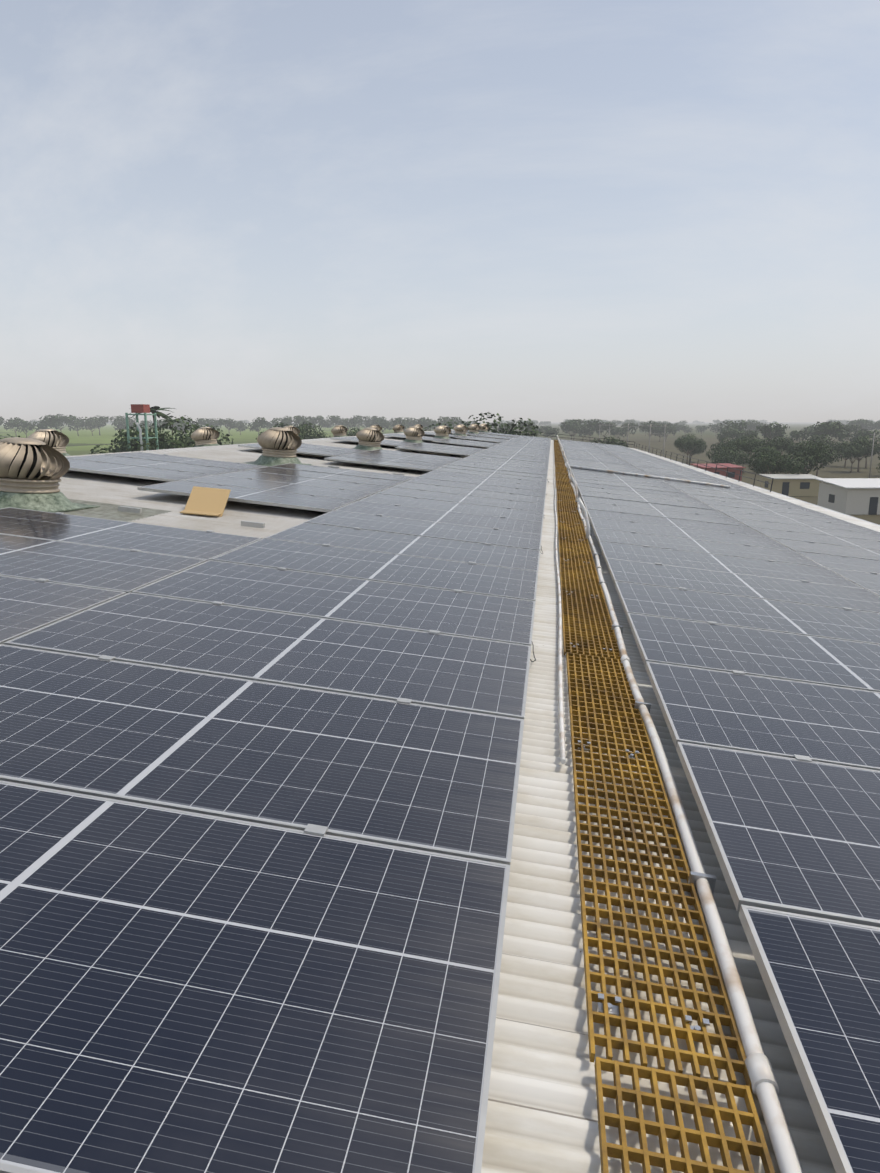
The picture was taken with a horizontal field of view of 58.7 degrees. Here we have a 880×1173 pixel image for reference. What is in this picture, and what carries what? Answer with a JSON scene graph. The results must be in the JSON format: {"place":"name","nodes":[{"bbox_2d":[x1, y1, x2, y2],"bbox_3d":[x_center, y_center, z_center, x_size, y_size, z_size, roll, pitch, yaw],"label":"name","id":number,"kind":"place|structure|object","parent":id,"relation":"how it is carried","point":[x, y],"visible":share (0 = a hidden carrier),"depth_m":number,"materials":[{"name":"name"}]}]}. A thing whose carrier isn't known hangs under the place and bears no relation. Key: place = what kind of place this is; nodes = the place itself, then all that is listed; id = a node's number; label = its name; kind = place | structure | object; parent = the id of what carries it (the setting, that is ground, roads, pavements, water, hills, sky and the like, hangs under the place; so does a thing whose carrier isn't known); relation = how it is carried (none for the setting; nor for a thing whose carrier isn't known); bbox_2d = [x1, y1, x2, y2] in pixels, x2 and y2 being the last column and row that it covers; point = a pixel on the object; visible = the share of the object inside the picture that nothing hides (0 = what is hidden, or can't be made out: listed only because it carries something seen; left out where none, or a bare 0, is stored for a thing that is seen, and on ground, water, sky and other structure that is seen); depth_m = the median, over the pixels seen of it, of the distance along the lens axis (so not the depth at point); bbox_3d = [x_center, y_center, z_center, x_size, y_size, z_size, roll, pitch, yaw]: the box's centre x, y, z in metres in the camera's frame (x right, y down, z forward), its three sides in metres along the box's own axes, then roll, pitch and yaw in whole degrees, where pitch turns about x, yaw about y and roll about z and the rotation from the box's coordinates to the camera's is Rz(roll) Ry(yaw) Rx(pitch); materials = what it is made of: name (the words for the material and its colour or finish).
{"place":"outdoors","nodes":[
{"label":"outdoors","id":0,"kind":"place"},
{"bbox_2d":[0,423,879,524],"bbox_3d":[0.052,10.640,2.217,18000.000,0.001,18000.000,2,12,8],"label":"terrain","id":1,"kind":"structure","parent":0,"point":[85,442],"depth_m":476.01,"materials":[{"name":"green plant"}]},
{"bbox_2d":[3,417,23,436],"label":"tree","id":2,"kind":"object","parent":1,"relation":"on","point":[9,424],"visible":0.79,"depth_m":596.55,"materials":[{"name":"green plant"}]},
{"bbox_2d":[11,421,33,437],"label":"tree","id":3,"kind":"object","parent":1,"relation":"on","point":[27,425],"visible":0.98,"depth_m":553.95,"materials":[{"name":"green plant"}]},
{"bbox_2d":[31,415,59,430],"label":"tree","id":4,"kind":"object","parent":1,"relation":"on","point":[46,421],"visible":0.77,"depth_m":547.65,"materials":[{"name":"green plant"}]},
{"bbox_2d":[48,414,75,432],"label":"tree","id":5,"kind":"object","parent":1,"relation":"on","point":[68,419],"visible":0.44,"depth_m":600.19,"materials":[{"name":"green plant"}]},
{"bbox_2d":[67,416,88,435],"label":"tree","id":6,"kind":"object","parent":1,"relation":"on","point":[77,422],"visible":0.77,"depth_m":636.97,"materials":[{"name":"green plant"}]},
{"bbox_2d":[81,419,102,435],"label":"tree","id":7,"kind":"object","parent":1,"relation":"on","point":[91,424],"visible":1,"depth_m":638.10,"materials":[{"name":"green plant"}]},
{"bbox_2d":[88,415,110,434],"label":"tree","id":8,"kind":"object","parent":1,"relation":"on","point":[104,420],"visible":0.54,"depth_m":662.89,"materials":[{"name":"green plant"}]},
{"bbox_2d":[110,415,129,430],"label":"tree","id":9,"kind":"object","parent":1,"relation":"on","point":[122,422],"visible":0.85,"depth_m":634.06,"materials":[{"name":"green plant"}]},
{"bbox_2d":[88,423,194,454],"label":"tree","id":10,"kind":"object","parent":1,"relation":"on","point":[135,445],"visible":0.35,"depth_m":97.08,"materials":[{"name":"green plant"}]},
{"bbox_2d":[125,404,158,451],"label":"water tower","id":11,"kind":"structure","parent":1,"relation":"on","point":[136,409],"depth_m":95.01,"materials":[{"name":"green metal"}]},
{"bbox_2d":[129,406,174,426],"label":"palm tree","id":12,"kind":"object","parent":1,"relation":"on","point":[154,409],"visible":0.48,"depth_m":121.89,"materials":[{"name":"green plant"}]},
{"bbox_2d":[120,413,233,448],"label":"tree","id":13,"kind":"object","parent":1,"relation":"on","point":[186,431],"visible":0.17,"depth_m":107.19,"materials":[{"name":"green plant"}]},
{"bbox_2d":[205,418,221,429],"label":"tree","id":14,"kind":"object","parent":1,"relation":"on","point":[214,424],"visible":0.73,"depth_m":692.97,"materials":[{"name":"green plant"}]},
{"bbox_2d":[218,418,236,434],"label":"tree","id":15,"kind":"object","parent":1,"relation":"on","point":[230,424],"visible":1,"depth_m":656.72,"materials":[{"name":"green plant"}]},
{"bbox_2d":[234,421,246,434],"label":"tree","id":16,"kind":"object","parent":1,"relation":"on","point":[240,427],"visible":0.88,"depth_m":667.25,"materials":[{"name":"green plant"}]},
{"bbox_2d":[246,417,267,435],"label":"tree","id":17,"kind":"object","parent":1,"relation":"on","point":[258,422],"visible":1,"depth_m":590.35,"materials":[{"name":"green plant"}]},
{"bbox_2d":[255,422,307,441],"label":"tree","id":18,"kind":"object","parent":1,"relation":"on","point":[302,435],"visible":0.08,"depth_m":141.62,"materials":[{"name":"green plant"}]},
{"bbox_2d":[272,417,292,426],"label":"tree","id":19,"kind":"object","parent":1,"relation":"on","point":[285,420],"visible":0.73,"depth_m":632.41,"materials":[{"name":"green plant"}]},
{"bbox_2d":[284,415,307,426],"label":"tree","id":20,"kind":"object","parent":1,"relation":"on","point":[300,421],"visible":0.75,"depth_m":649.36,"materials":[{"name":"green plant"}]},
{"bbox_2d":[298,421,329,439],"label":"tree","id":21,"kind":"object","parent":1,"relation":"on","point":[310,432],"visible":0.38,"depth_m":172.09,"materials":[{"name":"green plant"}]},
{"bbox_2d":[307,415,331,431],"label":"tree","id":22,"kind":"object","parent":1,"relation":"on","point":[321,421],"visible":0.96,"depth_m":721.19,"materials":[{"name":"green plant"}]},
{"bbox_2d":[326,415,344,427],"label":"tree","id":23,"kind":"object","parent":1,"relation":"on","point":[334,419],"visible":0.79,"depth_m":735.25,"materials":[{"name":"green plant"}]},
{"bbox_2d":[341,418,357,430],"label":"tree","id":24,"kind":"object","parent":1,"relation":"on","point":[346,422],"visible":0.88,"depth_m":689.19,"materials":[{"name":"green plant"}]},
{"bbox_2d":[351,415,370,428],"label":"tree","id":25,"kind":"object","parent":1,"relation":"on","point":[361,418],"visible":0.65,"depth_m":718.87,"materials":[{"name":"green plant"}]},
{"bbox_2d":[364,416,385,426],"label":"tree","id":26,"kind":"object","parent":1,"relation":"on","point":[372,421],"visible":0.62,"depth_m":716.11,"materials":[{"name":"green plant"}]},
{"bbox_2d":[374,419,391,431],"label":"tree","id":27,"kind":"object","parent":1,"relation":"on","point":[385,424],"visible":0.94,"depth_m":617.54,"materials":[{"name":"green plant"}]},
{"bbox_2d":[389,417,409,430],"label":"tree","id":28,"kind":"object","parent":1,"relation":"on","point":[397,421],"visible":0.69,"depth_m":611.83,"materials":[{"name":"green plant"}]},
{"bbox_2d":[416,417,435,429],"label":"tree","id":29,"kind":"object","parent":1,"relation":"on","point":[422,421],"visible":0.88,"depth_m":641.06,"materials":[{"name":"green plant"}]},
{"bbox_2d":[437,416,461,427],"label":"tree","id":30,"kind":"object","parent":1,"relation":"on","point":[445,419],"visible":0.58,"depth_m":613.70,"materials":[{"name":"green plant"}]},
{"bbox_2d":[448,412,540,436],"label":"tree","id":31,"kind":"object","parent":1,"relation":"on","point":[495,425],"visible":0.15,"depth_m":97.94,"materials":[{"name":"green plant"}]},
{"bbox_2d":[517,421,541,435],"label":"tree","id":32,"kind":"object","parent":1,"relation":"on","point":[521,425],"visible":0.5,"depth_m":442.47,"materials":[{"name":"green plant"}]},
{"bbox_2d":[543,427,559,437],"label":"tree","id":33,"kind":"object","parent":1,"relation":"on","point":[551,430],"visible":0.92,"depth_m":442.81,"materials":[{"name":"green plant"}]},
{"bbox_2d":[559,420,583,439],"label":"tree","id":34,"kind":"object","parent":1,"relation":"on","point":[571,426],"visible":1,"depth_m":438.51,"materials":[{"name":"green plant"}]},
{"bbox_2d":[579,419,602,441],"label":"tree","id":35,"kind":"object","parent":1,"relation":"on","point":[591,426],"visible":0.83,"depth_m":440.85,"materials":[{"name":"green plant"}]},
{"bbox_2d":[594,422,616,441],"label":"tree","id":36,"kind":"object","parent":1,"relation":"on","point":[602,428],"visible":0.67,"depth_m":448.05,"materials":[{"name":"green plant"}]},
{"bbox_2d":[591,436,628,446],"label":"tree","id":37,"kind":"object","parent":1,"relation":"on","point":[614,440],"visible":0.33,"depth_m":163.19,"materials":[{"name":"green plant"}]},
{"bbox_2d":[610,427,627,438],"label":"tree","id":38,"kind":"object","parent":1,"relation":"on","point":[622,430],"visible":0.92,"depth_m":445.94,"materials":[{"name":"green plant"}]},
{"bbox_2d":[618,422,638,435],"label":"tree","id":39,"kind":"object","parent":1,"relation":"on","point":[630,424],"visible":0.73,"depth_m":473.32,"materials":[{"name":"green plant"}]},
{"bbox_2d":[638,420,661,435],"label":"tree","id":40,"kind":"object","parent":1,"relation":"on","point":[646,428],"visible":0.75,"depth_m":445.50,"materials":[{"name":"green plant"}]},
{"bbox_2d":[652,425,668,441],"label":"tree","id":41,"kind":"object","parent":1,"relation":"on","point":[661,429],"visible":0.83,"depth_m":444.81,"materials":[{"name":"green plant"}]},
{"bbox_2d":[660,422,676,440],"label":"tree","id":42,"kind":"object","parent":1,"relation":"on","point":[671,428],"visible":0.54,"depth_m":452.13,"materials":[{"name":"green plant"}]},
{"bbox_2d":[674,437,705,463],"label":"tree","id":43,"kind":"object","parent":1,"relation":"on","point":[687,445],"visible":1,"depth_m":206.49,"materials":[{"name":"green plant"}]},
{"bbox_2d":[677,433,706,461],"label":"tree","id":44,"kind":"object","parent":1,"relation":"on","point":[679,437],"visible":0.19,"depth_m":216.12,"materials":[{"name":"green plant"}]},
{"bbox_2d":[679,440,706,462],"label":"tree","id":45,"kind":"object","parent":1,"relation":"on","point":[695,451],"visible":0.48,"depth_m":212.83,"materials":[{"name":"green plant"}]},
{"bbox_2d":[708,423,720,435],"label":"tree","id":46,"kind":"object","parent":1,"relation":"on","point":[714,426],"visible":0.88,"depth_m":610.45,"materials":[{"name":"green plant"}]},
{"bbox_2d":[691,463,745,480],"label":"red roof shed","id":47,"kind":"structure","parent":1,"relation":"on","point":[723,473],"depth_m":140.97,"materials":[{"name":"red metal"}]},
{"bbox_2d":[710,437,732,453],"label":"tree","id":48,"kind":"object","parent":1,"relation":"on","point":[717,445],"visible":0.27,"depth_m":193.24,"materials":[{"name":"green plant"}]},
{"bbox_2d":[705,442,747,462],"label":"tree","id":49,"kind":"object","parent":1,"relation":"on","point":[724,448],"visible":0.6,"depth_m":166.47,"materials":[{"name":"green plant"}]},
{"bbox_2d":[717,429,740,442],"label":"tree","id":50,"kind":"object","parent":1,"relation":"on","point":[729,434],"visible":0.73,"depth_m":316.93,"materials":[{"name":"green plant"}]},
{"bbox_2d":[710,448,749,464],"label":"tree","id":51,"kind":"object","parent":1,"relation":"on","point":[722,458],"visible":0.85,"depth_m":156.66,"materials":[{"name":"green plant"}]},
{"bbox_2d":[717,420,746,439],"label":"tree","id":52,"kind":"object","parent":1,"relation":"on","point":[735,425],"visible":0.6,"depth_m":383.67,"materials":[{"name":"green plant"}]},
{"bbox_2d":[598,424,878,477],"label":"utility poles","id":53,"kind":"object","parent":1,"relation":"on","point":[665,426],"visible":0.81,"depth_m":147.82,"materials":[{"name":"grey concrete"}]},
{"bbox_2d":[735,430,757,439],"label":"tree","id":54,"kind":"object","parent":1,"relation":"on","point":[741,432],"visible":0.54,"depth_m":313.68,"materials":[{"name":"green plant"}]},
{"bbox_2d":[729,435,763,472],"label":"tree","id":55,"kind":"object","parent":1,"relation":"on","point":[746,444],"visible":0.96,"depth_m":169.46,"materials":[{"name":"green plant"}]},
{"bbox_2d":[740,420,759,430],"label":"tree","id":56,"kind":"object","parent":1,"relation":"on","point":[748,423],"visible":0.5,"depth_m":600.53,"materials":[{"name":"green plant"}]},
{"bbox_2d":[746,445,790,476],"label":"tree","id":57,"kind":"object","parent":1,"relation":"on","point":[763,451],"visible":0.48,"depth_m":127.04,"materials":[{"name":"green plant"}]},
{"bbox_2d":[756,422,789,440],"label":"tree","id":58,"kind":"object","parent":1,"relation":"on","point":[778,429],"visible":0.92,"depth_m":308.19,"materials":[{"name":"green plant"}]},
{"bbox_2d":[759,435,794,466],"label":"tree","id":59,"kind":"object","parent":1,"relation":"on","point":[779,444],"visible":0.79,"depth_m":181.42,"materials":[{"name":"green plant"}]},
{"bbox_2d":[748,449,807,473],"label":"bush","id":60,"kind":"object","parent":1,"relation":"on","point":[789,467],"visible":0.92,"depth_m":122.36,"materials":[{"name":"green plant"}]},
{"bbox_2d":[759,474,819,495],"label":"tin shed","id":61,"kind":"structure","parent":1,"relation":"on","point":[796,484],"depth_m":117.25,"materials":[{"name":"grey"}]},
{"bbox_2d":[784,430,809,443],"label":"tree","id":62,"kind":"object","parent":1,"relation":"on","point":[795,434],"visible":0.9,"depth_m":308.78,"materials":[{"name":"green plant"}]},
{"bbox_2d":[787,441,813,452],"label":"tree","id":63,"kind":"object","parent":1,"relation":"on","point":[791,447],"visible":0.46,"depth_m":176.28,"materials":[{"name":"green plant"}]},
{"bbox_2d":[785,440,833,473],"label":"tree","id":64,"kind":"object","parent":1,"relation":"on","point":[812,457],"visible":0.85,"depth_m":129.74,"materials":[{"name":"green plant"}]},
{"bbox_2d":[807,434,838,463],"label":"tree","id":65,"kind":"object","parent":1,"relation":"on","point":[818,440],"visible":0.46,"depth_m":199.47,"materials":[{"name":"green plant"}]},
{"bbox_2d":[801,442,845,475],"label":"tree","id":66,"kind":"object","parent":1,"relation":"on","point":[832,458],"visible":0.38,"depth_m":151.35,"materials":[{"name":"green plant"}]},
{"bbox_2d":[807,421,848,443],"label":"tree","id":67,"kind":"object","parent":1,"relation":"on","point":[826,427],"visible":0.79,"depth_m":299.65,"materials":[{"name":"green plant"}]},
{"bbox_2d":[833,440,853,466],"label":"tree","id":68,"kind":"object","parent":1,"relation":"on","point":[836,443],"visible":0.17,"depth_m":194.52,"materials":[{"name":"green plant"}]},
{"bbox_2d":[843,424,861,442],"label":"tree","id":69,"kind":"object","parent":1,"relation":"on","point":[850,428],"visible":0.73,"depth_m":378.27,"materials":[{"name":"green plant"}]},
{"bbox_2d":[842,445,864,472],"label":"tree","id":70,"kind":"object","parent":1,"relation":"on","point":[849,452],"visible":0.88,"depth_m":170.38,"materials":[{"name":"green plant"}]},
{"bbox_2d":[837,436,878,471],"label":"tree","id":71,"kind":"object","parent":1,"relation":"on","point":[866,446],"visible":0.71,"depth_m":172.86,"materials":[{"name":"green plant"}]},
{"bbox_2d":[847,419,873,429],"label":"tree","id":72,"kind":"object","parent":1,"relation":"on","point":[857,422],"visible":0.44,"depth_m":587.43,"materials":[{"name":"green plant"}]},
{"bbox_2d":[847,429,879,442],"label":"tree","id":73,"kind":"object","parent":1,"relation":"on","point":[862,433],"visible":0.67,"depth_m":296.63,"materials":[{"name":"green plant"}]},
{"bbox_2d":[848,435,879,467],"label":"tree","id":74,"kind":"object","parent":1,"relation":"on","point":[876,444],"visible":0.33,"depth_m":188.19,"materials":[{"name":"green plant"}]},
{"bbox_2d":[0,0,879,422],"label":"sky","id":75,"kind":"structure","parent":0,"point":[555,211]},
{"bbox_2d":[642,450,879,525],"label":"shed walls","id":76,"kind":"structure","parent":0,"point":[788,496],"depth_m":20.95,"materials":[{"name":"grey metal"}]},
{"bbox_2d":[54,430,879,1172],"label":"roof sheet","id":77,"kind":"object","parent":76,"relation":"on","point":[542,1110],"visible":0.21,"depth_m":2.15,"materials":[{"name":"paint"}]},
{"bbox_2d":[0,437,99,512],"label":"turbine ventilator","id":78,"kind":"object","parent":77,"relation":"on","point":[32,471],"visible":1,"depth_m":7.73,"materials":[{"name":"metal"}]},
{"bbox_2d":[180,486,230,516],"bbox_3d":[-2.614,-0.937,8.732,0.419,0.318,0.615,0,12,-1],"label":"cardboard sheet","id":79,"kind":"object","parent":77,"relation":"on","point":[206,501],"visible":0.82,"depth_m":8.78,"materials":[{"name":"brown cardboard"}]},
{"bbox_2d":[65,429,451,456],"bbox_3d":[-3.720,-5.657,29.727,0.500,0.060,67.900,7,13,7],"label":"roof frame","id":80,"kind":"object","parent":77,"relation":"on","point":[197,448],"visible":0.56,"depth_m":17.31,"materials":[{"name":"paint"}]},
{"bbox_2d":[0,429,550,1172],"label":"solar array","id":81,"kind":"object","parent":77,"relation":"on","point":[258,797],"visible":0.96,"depth_m":2.35,"materials":[{"name":"blue glass"}]},
{"bbox_2d":[245,427,311,466],"bbox_3d":[-3.182,-2.783,15.502,1.019,0.733,1.070,6,14,8],"label":"turbine ventilator","id":82,"kind":"object","parent":77,"relation":"on","point":[280,445],"visible":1,"depth_m":15.24,"materials":[{"name":"metal"}]},
{"bbox_2d":[353,428,383,450],"bbox_3d":[-2.067,-4.339,23.073,0.981,0.674,1.030,10,15,14],"label":"turbine ventilator","id":83,"kind":"object","parent":77,"relation":"on","point":[370,439],"visible":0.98,"depth_m":22.82,"materials":[{"name":"metal"}]},
{"bbox_2d":[404,426,424,442],"bbox_3d":[-1.018,-5.936,30.653,0.977,0.674,1.026,7,14,13],"label":"turbine ventilator","id":84,"kind":"object","parent":77,"relation":"on","point":[414,434],"visible":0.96,"depth_m":30.40,"materials":[{"name":"metal"}]},
{"bbox_2d":[434,425,450,438],"bbox_3d":[0.121,-7.526,38.227,1.065,0.683,1.015,4,12,-5],"label":"turbine ventilator","id":85,"kind":"object","parent":77,"relation":"on","point":[442,431],"visible":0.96,"depth_m":37.97,"materials":[{"name":"metal"}]},
{"bbox_2d":[453,424,467,435],"bbox_3d":[1.212,-9.128,45.787,1.070,0.710,1.019,-6,18,-43],"label":"turbine ventilator","id":86,"kind":"object","parent":77,"relation":"on","point":[461,429],"visible":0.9,"depth_m":45.54,"materials":[{"name":"metal"}]},
{"bbox_2d":[468,424,480,433],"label":"turbine ventilator","id":87,"kind":"object","parent":77,"relation":"on","point":[474,428],"visible":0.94,"depth_m":53.11,"materials":[{"name":"metal"}]},
{"bbox_2d":[462,424,634,444],"bbox_3d":[8.221,-11.872,61.633,14.030,0.505,0.030,7,13,7],"label":"gable end railing","id":88,"kind":"object","parent":77,"relation":"on","point":[561,434],"visible":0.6,"depth_m":61.43,"materials":[{"name":"metal"}]},
{"bbox_2d":[554,440,774,1172],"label":"walkway grating","id":89,"kind":"object","parent":77,"relation":"on","point":[600,692],"visible":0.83,"depth_m":2.19,"materials":[{"name":"yellow plastic"}]},
{"bbox_2d":[556,452,709,1031],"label":"walkway clips","id":90,"kind":"object","parent":89,"relation":"on","point":[613,1009],"visible":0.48,"depth_m":1.85,"materials":[{"name":"silver metal"}]},
{"bbox_2d":[553,435,802,1172],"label":"pvc conduit","id":91,"kind":"object","parent":77,"relation":"on","point":[765,1088],"visible":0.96,"depth_m":2.26,"materials":[{"name":"white plastic"}]},
{"bbox_2d":[634,443,773,491],"bbox_3d":[12.398,-6.958,41.831,0.025,0.400,39.412,7,13,7],"label":"eave railing","id":92,"kind":"object","parent":77,"relation":"on","point":[754,479],"visible":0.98,"depth_m":30.46,"materials":[{"name":"metal"}]},
{"bbox_2d":[559,439,879,1172],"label":"solar array","id":93,"kind":"object","parent":77,"relation":"on","point":[753,617],"visible":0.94,"depth_m":3.67,"materials":[{"name":"blue glass"}]},
{"bbox_2d":[815,478,879,514],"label":"white roof building","id":94,"kind":"structure","parent":0,"point":[853,496],"depth_m":94.41,"materials":[{"name":"white"}]},
{"label":"roof sheet","id":95,"kind":"object","parent":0,"visible":0},
{"bbox_2d":[27,429,69,455],"bbox_3d":[-8.243,-2.958,16.447,1.050,0.694,1.000,-15,15,-41],"label":"turbine ventilator","id":96,"kind":"object","parent":95,"relation":"on","point":[58,441],"visible":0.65,"depth_m":16.28,"materials":[{"name":"metal"}]},
{"bbox_2d":[191,427,219,446],"bbox_3d":[-7.198,-4.545,24.025,1.000,0.694,1.050,-8,11,-13],"label":"turbine ventilator","id":97,"kind":"object","parent":95,"relation":"on","point":[204,436],"visible":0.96,"depth_m":23.77,"materials":[{"name":"metal"}]},
{"bbox_2d":[331,425,347,436],"bbox_3d":[-5.024,-7.724,39.166,1.000,0.694,1.050,-6,11,-2],"label":"turbine ventilator","id":98,"kind":"object","parent":95,"relation":"on","point":[339,430],"visible":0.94,"depth_m":38.91,"materials":[{"name":"metal"}]},
{"bbox_2d":[392,424,404,432],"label":"turbine ventilator","id":99,"kind":"object","parent":95,"relation":"on","point":[398,428],"visible":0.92,"depth_m":54.06,"materials":[{"name":"metal"}]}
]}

